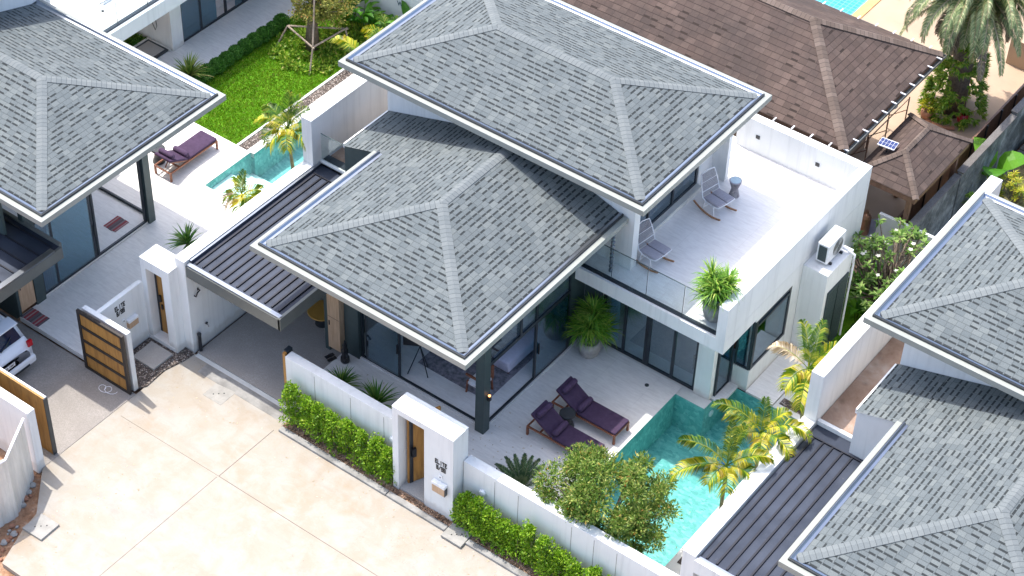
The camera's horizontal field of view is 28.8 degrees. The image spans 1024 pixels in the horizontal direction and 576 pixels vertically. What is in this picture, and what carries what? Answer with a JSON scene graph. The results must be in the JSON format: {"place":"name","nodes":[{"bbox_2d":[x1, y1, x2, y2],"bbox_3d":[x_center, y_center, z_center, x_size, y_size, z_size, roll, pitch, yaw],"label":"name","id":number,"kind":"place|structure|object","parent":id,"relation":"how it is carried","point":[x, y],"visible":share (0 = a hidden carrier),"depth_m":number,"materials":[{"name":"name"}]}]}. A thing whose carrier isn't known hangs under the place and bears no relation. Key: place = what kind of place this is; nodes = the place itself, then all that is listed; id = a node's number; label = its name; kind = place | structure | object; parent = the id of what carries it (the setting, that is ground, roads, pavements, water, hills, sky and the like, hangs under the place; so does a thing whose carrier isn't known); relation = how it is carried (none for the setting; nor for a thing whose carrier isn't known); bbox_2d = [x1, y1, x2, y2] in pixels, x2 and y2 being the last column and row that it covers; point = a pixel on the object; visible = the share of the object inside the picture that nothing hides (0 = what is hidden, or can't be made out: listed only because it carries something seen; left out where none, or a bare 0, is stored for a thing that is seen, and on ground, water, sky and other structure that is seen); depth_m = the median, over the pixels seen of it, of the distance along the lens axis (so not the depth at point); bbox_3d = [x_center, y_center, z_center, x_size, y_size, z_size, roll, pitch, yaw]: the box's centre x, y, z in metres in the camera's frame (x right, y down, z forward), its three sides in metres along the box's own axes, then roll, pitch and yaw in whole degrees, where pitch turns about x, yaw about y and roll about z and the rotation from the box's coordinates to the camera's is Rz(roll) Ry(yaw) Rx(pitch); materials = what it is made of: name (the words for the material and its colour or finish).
{"place":"outdoors","nodes":[
{"label":"outdoors","id":0,"kind":"place"},
{"bbox_2d":[0,310,135,465],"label":"driveway","id":1,"kind":"structure","parent":0,"point":[67,385],"depth_m":48.37,"materials":[{"name":"concrete"}]},
{"bbox_2d":[0,313,35,376],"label":"car","id":2,"kind":"object","parent":1,"relation":"on","point":[17,355],"visible":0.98,"depth_m":48.06,"materials":[{"name":"white paint"}]},
{"bbox_2d":[0,367,56,454],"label":"sliding gate","id":3,"kind":"structure","parent":1,"relation":"on","point":[36,400],"depth_m":46.12,"materials":[{"name":"brown wood"}]},
{"bbox_2d":[76,308,131,394],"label":"sliding gate","id":4,"kind":"structure","parent":1,"relation":"on","point":[104,351],"depth_m":47.93,"materials":[{"name":"wood"}]},
{"bbox_2d":[50,0,247,51],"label":"garden wing","id":5,"kind":"structure","parent":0,"point":[180,23],"depth_m":55.37,"materials":[{"name":"paint"}]},
{"bbox_2d":[180,0,247,41],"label":"sliding door","id":6,"kind":"structure","parent":5,"relation":"in","point":[196,15],"depth_m":58.77,"materials":[{"name":"grey glass"}]},
{"bbox_2d":[20,0,307,359],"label":"patio","id":7,"kind":"structure","parent":0,"point":[184,197],"depth_m":53.38,"materials":[{"name":"tile"}]},
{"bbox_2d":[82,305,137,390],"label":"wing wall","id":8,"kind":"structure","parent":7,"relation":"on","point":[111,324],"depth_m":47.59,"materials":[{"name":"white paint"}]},
{"bbox_2d":[0,0,225,318],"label":"villa","id":9,"kind":"object","parent":7,"relation":"on","point":[88,111],"visible":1,"depth_m":48.47,"materials":[{"name":"grey"}]},
{"bbox_2d":[33,161,146,294],"bbox_3d":[-10.702,-1.660,50.820,0.089,2.400,3.650,28,49,25],"label":"sliding door","id":10,"kind":"structure","parent":9,"relation":"in","point":[75,228],"depth_m":50.60,"materials":[{"name":"clear glass"}]},
{"bbox_2d":[96,279,148,349],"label":"side wall","id":11,"kind":"structure","parent":7,"relation":"on","point":[127,302],"depth_m":48.56,"materials":[{"name":"white paint"}]},
{"bbox_2d":[133,37,170,58],"bbox_3d":[-10.555,-6.957,58.301,0.940,0.089,0.750,28,49,25],"label":"drain tray","id":12,"kind":"object","parent":7,"relation":"on","point":[152,47],"visible":0.61,"depth_m":58.32,"materials":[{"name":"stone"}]},
{"bbox_2d":[139,244,185,352],"bbox_3d":[-8.444,0.286,48.859,0.966,2.717,0.586,28,49,25],"label":"gate portal","id":13,"kind":"object","parent":7,"relation":"on","point":[159,274],"visible":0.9,"depth_m":48.53,"materials":[{"name":"white paint"}]},
{"bbox_2d":[154,130,218,181],"bbox_3d":[-8.895,-3.765,54.419,0.630,0.779,1.860,28,49,25],"label":"sun lounger","id":14,"kind":"object","parent":7,"relation":"on","point":[194,146],"visible":1,"depth_m":54.30,"materials":[{"name":"fabric"}]},
{"bbox_2d":[220,169,264,214],"bbox_3d":[-6.727,-1.559,50.276,1.287,3.303,1.169,28,49,25],"label":"palm tree","id":15,"kind":"object","parent":7,"relation":"on","point":[241,197],"visible":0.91,"depth_m":49.53,"materials":[{"name":"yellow plant"}]},
{"bbox_2d":[203,74,356,184],"bbox_3d":[-4.731,-3.830,55.344,3.900,0.150,7.070,28,49,25],"label":"coping","id":16,"kind":"object","parent":7,"relation":"on","point":[256,148],"visible":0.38,"depth_m":55.78,"materials":[{"name":"stone"}]},
{"bbox_2d":[205,122,303,204],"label":"swimming pool","id":17,"kind":"structure","parent":16,"relation":"in","point":[265,168],"depth_m":55.45,"materials":[{"name":"teal liquid"}]},
{"bbox_2d":[253,90,310,168],"bbox_3d":[-5.793,-3.138,51.156,1.897,4.477,1.383,28,49,25],"label":"palm tree","id":18,"kind":"object","parent":16,"relation":"on","point":[288,133],"visible":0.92,"depth_m":50.16,"materials":[{"name":"yellow plant"}]},
{"bbox_2d":[240,70,352,149],"bbox_3d":[-5.698,-5.359,56.977,0.310,0.120,5.850,28,49,25],"label":"gravel bed","id":19,"kind":"object","parent":7,"relation":"on","point":[307,101],"visible":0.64,"depth_m":56.97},
{"bbox_2d":[2,352,515,575],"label":"road","id":20,"kind":"structure","parent":0,"point":[217,526],"depth_m":45.79,"materials":[{"name":"concrete"}]},
{"bbox_2d":[22,513,58,540],"bbox_3d":[-10.663,5.437,45.220,0.590,0.145,0.590,28,49,25],"label":"manhole cover","id":21,"kind":"object","parent":20,"relation":"on","point":[41,527],"visible":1,"depth_m":45.15,"materials":[{"name":"concrete"}]},
{"bbox_2d":[195,353,286,409],"bbox_3d":[-6.598,2.325,48.803,3.030,0.106,0.120,28,49,25],"label":"driveway edge","id":22,"kind":"object","parent":20,"relation":"on","point":[239,380],"visible":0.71,"depth_m":48.80,"materials":[{"name":"concrete"}]},
{"bbox_2d":[198,364,289,422],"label":"kerb","id":23,"kind":"structure","parent":20,"relation":"on","point":[243,392],"depth_m":48.51,"materials":[{"name":"concrete"}]},
{"bbox_2d":[278,426,529,575],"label":"kerb","id":24,"kind":"structure","parent":20,"relation":"on","point":[427,517],"depth_m":46.10,"materials":[{"name":"concrete"}]},
{"bbox_2d":[282,414,548,575],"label":"planting bed","id":25,"kind":"object","parent":20,"relation":"on","point":[520,564],"visible":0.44,"depth_m":46.30,"materials":[{"name":"brown soil"}]},
{"bbox_2d":[278,380,304,426],"bbox_3d":[-5.193,2.716,47.286,0.730,1.456,0.684,28,49,25],"label":"hedge shrub","id":26,"kind":"object","parent":25,"relation":"on","point":[290,393],"visible":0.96,"depth_m":47.20,"materials":[{"name":"green plant"}]},
{"bbox_2d":[290,393,314,434],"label":"hedge shrub","id":27,"kind":"object","parent":25,"relation":"on","point":[302,413],"visible":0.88,"depth_m":47.07,"materials":[{"name":"green plant"}]},
{"bbox_2d":[302,400,329,442],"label":"hedge shrub","id":28,"kind":"object","parent":25,"relation":"on","point":[317,408],"visible":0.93,"depth_m":46.88,"materials":[{"name":"green plant"}]},
{"bbox_2d":[321,407,343,455],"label":"hedge shrub","id":29,"kind":"object","parent":25,"relation":"on","point":[332,419],"visible":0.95,"depth_m":46.65,"materials":[{"name":"green plant"}]},
{"bbox_2d":[285,351,392,450],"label":"front wall","id":30,"kind":"structure","parent":25,"relation":"on","point":[362,410],"depth_m":46.46,"materials":[{"name":"white paint"}]},
{"bbox_2d":[336,416,358,458],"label":"hedge shrub","id":31,"kind":"object","parent":25,"relation":"on","point":[346,427],"visible":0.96,"depth_m":46.51,"materials":[{"name":"green plant"}]},
{"bbox_2d":[348,426,373,470],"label":"hedge shrub","id":32,"kind":"object","parent":25,"relation":"on","point":[360,434],"visible":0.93,"depth_m":46.34,"materials":[{"name":"green plant"}]},
{"bbox_2d":[359,430,385,474],"bbox_3d":[-3.175,3.863,46.258,0.733,1.330,0.654,28,49,25],"label":"hedge shrub","id":33,"kind":"object","parent":25,"relation":"on","point":[375,445],"visible":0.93,"depth_m":46.15,"materials":[{"name":"green plant"}]},
{"bbox_2d":[374,445,396,485],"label":"hedge shrub","id":34,"kind":"object","parent":25,"relation":"on","point":[385,457],"visible":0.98,"depth_m":45.97,"materials":[{"name":"green plant"}]},
{"bbox_2d":[284,418,560,575],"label":"clods","id":35,"kind":"object","parent":25,"relation":"on","point":[416,503],"visible":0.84,"depth_m":46.19,"materials":[{"name":"brown soil"}]},
{"bbox_2d":[392,392,468,520],"bbox_3d":[-1.724,3.732,45.403,1.754,2.737,1.027,28,49,25],"label":"gate portal","id":36,"kind":"object","parent":25,"relation":"on","point":[430,442],"visible":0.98,"depth_m":44.86,"materials":[{"name":"white paint"}]},
{"bbox_2d":[407,406,440,482],"bbox_3d":[-2.003,3.621,45.759,0.842,2.180,0.126,-19,47,-21],"label":"door","id":37,"kind":"structure","parent":36,"relation":"in","point":[417,433],"depth_m":45.73,"materials":[{"name":"brown wood"}]},
{"bbox_2d":[449,490,474,526],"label":"hedge shrub","id":38,"kind":"object","parent":25,"relation":"on","point":[461,499],"visible":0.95,"depth_m":45.01,"materials":[{"name":"green plant"}]},
{"bbox_2d":[460,495,487,536],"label":"hedge shrub","id":39,"kind":"object","parent":25,"relation":"on","point":[477,508],"visible":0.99,"depth_m":44.80,"materials":[{"name":"green plant"}]},
{"bbox_2d":[471,504,501,544],"bbox_3d":[-0.513,5.362,44.838,0.701,1.214,0.608,28,49,25],"label":"hedge shrub","id":40,"kind":"object","parent":25,"relation":"on","point":[489,520],"visible":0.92,"depth_m":44.66,"materials":[{"name":"green plant"}]},
{"bbox_2d":[487,517,512,554],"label":"hedge shrub","id":41,"kind":"object","parent":25,"relation":"on","point":[501,527],"visible":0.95,"depth_m":44.59,"materials":[{"name":"green plant"}]},
{"bbox_2d":[498,524,525,561],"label":"hedge shrub","id":42,"kind":"object","parent":25,"relation":"on","point":[514,538],"visible":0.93,"depth_m":44.51,"materials":[{"name":"green plant"}]},
{"bbox_2d":[518,518,538,568],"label":"hedge shrub","id":43,"kind":"object","parent":25,"relation":"on","point":[528,533],"visible":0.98,"depth_m":44.19,"materials":[{"name":"green plant"}]},
{"bbox_2d":[531,533,558,575],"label":"hedge shrub","id":44,"kind":"object","parent":25,"relation":"on","point":[541,546],"visible":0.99,"depth_m":43.94,"materials":[{"name":"green plant"}]},
{"bbox_2d":[546,545,572,575],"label":"hedge shrub","id":45,"kind":"object","parent":25,"relation":"on","point":[560,558],"visible":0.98,"depth_m":43.92,"materials":[{"name":"green plant"}]},
{"bbox_2d":[463,455,678,575],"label":"front wall","id":46,"kind":"structure","parent":25,"relation":"on","point":[516,502],"depth_m":43.86,"materials":[{"name":"white paint"}]},
{"bbox_2d":[441,523,471,547],"bbox_3d":[-1.252,5.612,45.330,0.580,0.065,0.480,28,49,25],"label":"manhole cover","id":47,"kind":"object","parent":20,"relation":"on","point":[453,534],"visible":1,"depth_m":45.29,"materials":[{"name":"concrete"}]},
{"bbox_2d":[195,5,365,143],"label":"lawn","id":48,"kind":"structure","parent":0,"point":[259,80],"depth_m":57.37,"materials":[{"name":"plant"}]},
{"bbox_2d":[171,52,212,79],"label":"yucca","id":49,"kind":"object","parent":48,"relation":"on","point":[189,69],"visible":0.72,"depth_m":56.88,"materials":[{"name":"green plant"}]},
{"bbox_2d":[268,24,351,75],"bbox_3d":[-5.898,-6.968,58.513,2.571,0.440,2.477,28,49,25],"label":"ground cover","id":50,"kind":"object","parent":48,"relation":"on","point":[322,63],"visible":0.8,"depth_m":58.30,"materials":[{"name":"green plant"}]},
{"bbox_2d":[277,0,350,74],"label":"tree props","id":51,"kind":"object","parent":48,"relation":"on","point":[312,46],"visible":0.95,"depth_m":57.89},
{"bbox_2d":[288,0,360,51],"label":"lawn tree","id":52,"kind":"object","parent":48,"relation":"on","point":[330,9],"visible":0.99,"depth_m":57.62,"materials":[{"name":"green plant"}]},
{"bbox_2d":[328,13,374,49],"bbox_3d":[-4.253,-7.298,58.745,1.400,0.581,2.925,-32,53,-31],"label":"ground cover","id":53,"kind":"object","parent":48,"relation":"on","point":[354,31],"visible":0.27,"depth_m":58.90,"materials":[{"name":"green plant"}]},
{"bbox_2d":[198,297,364,404],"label":"driveway","id":54,"kind":"structure","parent":0,"point":[247,347],"depth_m":49.60,"materials":[{"name":"concrete"}]},
{"bbox_2d":[323,341,681,500],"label":"patio","id":55,"kind":"structure","parent":0,"point":[612,380],"depth_m":48.44,"materials":[{"name":"tile"}]},
{"bbox_2d":[357,375,403,408],"bbox_3d":[-3.223,2.571,47.444,1.277,0.746,1.362,28,49,25],"label":"yucca","id":56,"kind":"object","parent":55,"relation":"on","point":[375,393],"visible":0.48,"depth_m":47.52,"materials":[{"name":"green plant"}]},
{"bbox_2d":[494,453,545,486],"bbox_3d":[0.185,4.585,45.557,1.199,1.183,1.433,-4,43,-7],"label":"cycad","id":57,"kind":"object","parent":55,"relation":"on","point":[517,471],"visible":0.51,"depth_m":45.55,"materials":[{"name":"green plant"}]},
{"bbox_2d":[186,0,872,434],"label":"villa","id":58,"kind":"object","parent":55,"relation":"on","point":[498,170],"visible":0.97,"depth_m":47.45,"materials":[{"name":"white paint"}]},
{"bbox_2d":[360,312,475,420],"bbox_3d":[-2.197,1.451,47.555,3.670,2.750,0.093,28,49,25],"label":"sliding door","id":59,"kind":"structure","parent":58,"relation":"in","point":[383,344],"depth_m":48.43,"materials":[{"name":"clear glass"}]},
{"bbox_2d":[418,330,532,395],"bbox_3d":[-0.761,1.657,49.405,2.130,0.014,2.350,28,49,25],"label":"rug","id":60,"kind":"object","parent":58,"relation":"on","point":[446,369],"visible":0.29,"depth_m":49.02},
{"bbox_2d":[494,323,534,373],"bbox_3d":[0.185,1.488,49.310,0.480,0.414,1.550,28,49,25],"label":"sofa","id":61,"kind":"object","parent":60,"relation":"on","point":[512,357],"visible":0.69,"depth_m":48.99,"materials":[{"name":"fabric"}]},
{"bbox_2d":[489,274,571,421],"bbox_3d":[0.413,1.244,47.629,0.093,3.100,3.350,28,49,25],"label":"sliding door","id":62,"kind":"structure","parent":58,"relation":"in","point":[549,345],"depth_m":48.46,"materials":[{"name":"clear glass"}]},
{"bbox_2d":[601,294,698,389],"bbox_3d":[3.366,1.042,48.558,2.790,2.380,0.079,28,49,25],"label":"sliding door","id":63,"kind":"structure","parent":58,"relation":"in","point":[649,321],"depth_m":48.90,"materials":[{"name":"grey glass"}]},
{"bbox_2d":[636,218,673,273],"bbox_3d":[3.360,-1.031,47.644,0.934,1.038,0.615,35,52,30],"label":"rocking chair","id":64,"kind":"object","parent":58,"relation":"on","point":[655,250],"visible":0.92,"depth_m":47.64,"materials":[{"name":"grey metal"}]},
{"bbox_2d":[639,167,697,234],"bbox_3d":[3.626,-2.508,48.271,0.058,2.090,3.340,28,49,25],"label":"window","id":65,"kind":"structure","parent":58,"relation":"in","point":[657,211],"depth_m":49.12,"materials":[{"name":"grey glass"}]},
{"bbox_2d":[693,167,736,220],"bbox_3d":[5.035,-2.334,49.120,0.615,1.038,0.934,-30,52,-30],"label":"rocking chair","id":66,"kind":"object","parent":58,"relation":"on","point":[719,198],"visible":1,"depth_m":49.12,"materials":[{"name":"grey wicker"}]},
{"bbox_2d":[688,256,747,322],"bbox_3d":[4.745,0.105,45.986,1.458,1.707,1.495,5,43,3],"label":"potted plant","id":67,"kind":"object","parent":58,"relation":"on","point":[719,285],"visible":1,"depth_m":45.68,"materials":[{"name":"green plant"}]},
{"bbox_2d":[713,344,733,396],"bbox_3d":[5.141,1.601,48.021,0.050,2.390,0.650,28,49,25],"label":"window","id":68,"kind":"structure","parent":58,"relation":"in","point":[724,362],"depth_m":48.36,"materials":[{"name":"grey glass"}]},
{"bbox_2d":[734,322,755,369],"bbox_3d":[5.592,1.303,47.949,0.410,1.630,0.050,28,49,25],"label":"window","id":69,"kind":"structure","parent":58,"relation":"in","point":[743,349],"depth_m":48.09,"materials":[{"name":"teal glass"}]},
{"bbox_2d":[748,287,791,370],"bbox_3d":[6.250,0.964,48.342,0.066,1.630,1.620,28,49,25],"label":"window","id":70,"kind":"structure","parent":58,"relation":"in","point":[770,328],"depth_m":48.33,"materials":[{"name":"clear glass"}]},
{"bbox_2d":[526,400,604,452],"bbox_3d":[1.273,3.402,47.055,1.860,0.843,0.630,28,49,25],"label":"sun lounger","id":71,"kind":"object","parent":55,"relation":"on","point":[554,425],"visible":0.8,"depth_m":47.05,"materials":[{"name":"fabric"}]},
{"bbox_2d":[551,376,629,444],"bbox_3d":[1.878,2.866,47.660,1.860,0.843,0.630,28,49,25],"label":"sun lounger","id":72,"kind":"object","parent":55,"relation":"on","point":[570,391],"visible":1,"depth_m":47.60,"materials":[{"name":"fabric"}]},
{"bbox_2d":[561,292,622,358],"bbox_3d":[1.902,0.937,48.973,1.750,1.888,1.690,28,49,25],"label":"potted plant","id":73,"kind":"object","parent":55,"relation":"on","point":[590,323],"visible":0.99,"depth_m":48.63,"materials":[{"name":"green plant"}]},
{"bbox_2d":[531,440,682,554],"bbox_3d":[2.214,4.780,44.147,3.385,2.954,2.666,28,49,25],"label":"garden tree","id":74,"kind":"object","parent":55,"relation":"on","point":[580,499],"visible":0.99,"depth_m":43.41,"materials":[{"name":"green plant"}]},
{"bbox_2d":[0,143,1023,575],"bbox_3d":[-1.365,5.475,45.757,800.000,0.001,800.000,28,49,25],"label":"ground","id":75,"kind":"structure","parent":0,"point":[24,517],"depth_m":45.78,"materials":[{"name":"concrete"}]},
{"bbox_2d":[0,418,33,527],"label":"corrugated fence","id":76,"kind":"object","parent":75,"relation":"on","point":[16,474],"visible":1,"depth_m":45.21,"materials":[{"name":"metal"}]},
{"bbox_2d":[0,387,44,472],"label":"side wall","id":77,"kind":"structure","parent":75,"relation":"on","point":[14,410],"depth_m":45.80,"materials":[{"name":"white paint"}]},
{"bbox_2d":[133,337,193,388],"bbox_3d":[-8.860,1.816,49.180,1.240,0.055,1.720,28,49,25],"label":"gravel bed","id":78,"kind":"object","parent":75,"relation":"on","point":[146,376],"visible":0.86,"depth_m":49.06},
{"bbox_2d":[134,341,172,369],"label":"stepping slab","id":79,"kind":"structure","parent":78,"relation":"on","point":[152,355],"depth_m":49.22,"materials":[{"name":"concrete"}]},
{"bbox_2d":[174,76,387,352],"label":"boundary wall","id":80,"kind":"structure","parent":75,"relation":"on","point":[349,110],"depth_m":49.75,"materials":[{"name":"white paint"}]},
{"bbox_2d":[601,342,711,408],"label":"plinth","id":81,"kind":"structure","parent":75,"relation":"on","point":[686,393],"depth_m":48.68,"materials":[{"name":"concrete"}]},
{"bbox_2d":[597,389,793,566],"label":"swimming pool","id":82,"kind":"structure","parent":75,"relation":"in","point":[675,417],"depth_m":48.50,"materials":[{"name":"teal liquid"}]},
{"bbox_2d":[680,175,1002,575],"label":"boundary wall","id":83,"kind":"structure","parent":75,"relation":"on","point":[841,366],"depth_m":43.81,"materials":[{"name":"white paint"}]},
{"bbox_2d":[870,212,934,268],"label":"garden wall","id":84,"kind":"structure","parent":75,"relation":"on","point":[889,224],"depth_m":51.47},
{"bbox_2d":[896,84,1023,221],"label":"board fence","id":85,"kind":"object","parent":75,"relation":"on","point":[994,121],"visible":0.27,"depth_m":55.20,"materials":[{"name":"wood"}]},
{"bbox_2d":[908,97,1023,235],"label":"old wall","id":86,"kind":"structure","parent":75,"relation":"on","point":[938,211],"depth_m":53.39,"materials":[{"name":"concrete"}]},
{"bbox_2d":[997,144,1023,181],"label":"kerb","id":87,"kind":"structure","parent":75,"relation":"on","point":[1021,150],"depth_m":55.65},
{"bbox_2d":[974,137,1023,178],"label":"broad leaf plant","id":88,"kind":"object","parent":87,"relation":"on","point":[1009,160],"visible":0.6,"depth_m":54.48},
{"bbox_2d":[630,319,718,373],"bbox_3d":[4.509,1.174,50.172,2.200,0.014,2.300,28,49,25],"label":"curtain","id":89,"kind":"object","parent":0,"point":[662,337],"visible":0.21,"depth_m":49.88,"materials":[{"name":"fabric"}]},
{"bbox_2d":[665,420,798,575],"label":"patio","id":90,"kind":"structure","parent":0,"point":[673,565],"depth_m":45.15,"materials":[{"name":"concrete"}]},
{"bbox_2d":[669,419,774,508],"bbox_3d":[4.504,4.538,43.629,2.291,4.027,1.076,5,43,3],"label":"palm tree","id":91,"kind":"object","parent":90,"relation":"on","point":[726,471],"visible":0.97,"depth_m":42.96,"materials":[{"name":"green plant"}]},
{"bbox_2d":[710,396,812,468],"bbox_3d":[5.419,3.922,44.645,2.348,3.604,1.241,15,44,13],"label":"palm tree","id":92,"kind":"object","parent":90,"relation":"on","point":[782,438],"visible":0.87,"depth_m":43.77,"materials":[{"name":"green plant"}]},
{"bbox_2d":[768,318,838,418],"bbox_3d":[6.480,2.593,45.771,1.905,4.082,1.790,28,49,25],"label":"palm tree","id":93,"kind":"object","parent":90,"relation":"on","point":[799,378],"visible":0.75,"depth_m":44.87,"materials":[{"name":"green plant"}]},
{"bbox_2d":[561,0,946,157],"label":"brown roofed house","id":94,"kind":"structure","parent":0,"point":[835,78],"depth_m":52.36,"materials":[{"name":"tile"}]},
{"bbox_2d":[745,346,815,405],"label":"path","id":95,"kind":"structure","parent":0,"point":[765,382],"depth_m":49.08,"materials":[{"name":"concrete"}]},
{"bbox_2d":[791,281,874,392],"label":"lawn","id":96,"kind":"structure","parent":0,"point":[848,321],"depth_m":50.87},
{"bbox_2d":[790,245,854,354],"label":"service block","id":97,"kind":"structure","parent":96,"relation":"on","point":[822,290],"depth_m":48.80,"materials":[{"name":"white paint"}]},
{"bbox_2d":[819,272,848,352],"bbox_3d":[7.942,0.664,49.471,0.050,2.150,1.000,28,49,25],"label":"cabinet door","id":98,"kind":"structure","parent":97,"relation":"in","point":[835,297],"depth_m":49.32,"materials":[{"name":"metal"}]},
{"bbox_2d":[816,225,855,264],"bbox_3d":[7.842,-0.866,48.285,0.704,0.900,0.862,28,49,25],"label":"air conditioner","id":99,"kind":"object","parent":97,"relation":"on","point":[830,244],"visible":1,"depth_m":48.07,"materials":[{"name":"white metal"}]},
{"bbox_2d":[844,214,929,311],"bbox_3d":[9.559,-0.361,50.268,2.748,2.721,3.135,28,49,25],"label":"frangipani tree","id":100,"kind":"object","parent":96,"relation":"on","point":[877,284],"visible":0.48,"depth_m":49.91,"materials":[{"name":"green plant"}]},
{"bbox_2d":[853,0,1023,272],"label":"yard","id":101,"kind":"structure","parent":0,"point":[889,15],"depth_m":58.30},
{"bbox_2d":[318,0,422,24],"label":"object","id":102,"kind":"structure","parent":101,"relation":"on","point":[389,7],"depth_m":58.65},
{"bbox_2d":[863,112,972,223],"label":"pavilion","id":103,"kind":"structure","parent":101,"relation":"on","point":[917,162],"depth_m":51.25,"materials":[{"name":"brown"}]},
{"bbox_2d":[898,0,1023,131],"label":"date palm","id":104,"kind":"object","parent":101,"relation":"on","point":[965,24],"visible":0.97,"depth_m":54.44,"materials":[{"name":"green plant"}]},
{"bbox_2d":[999,164,1023,207],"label":"scrubland","id":105,"kind":"structure","parent":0,"point":[1021,174],"depth_m":55.07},
{"bbox_2d":[997,169,1023,204],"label":"scrub bush","id":106,"kind":"object","parent":105,"relation":"on","point":[1017,190],"visible":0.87,"depth_m":54.03,"materials":[{"name":"yellow plant"}]},
{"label":"driveway","id":107,"kind":"structure","parent":0,"visible":0},
{"bbox_2d":[693,189,1023,575],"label":"villa","id":108,"kind":"object","parent":107,"relation":"on","point":[909,461],"visible":1,"depth_m":41.84,"materials":[{"name":"grey"}]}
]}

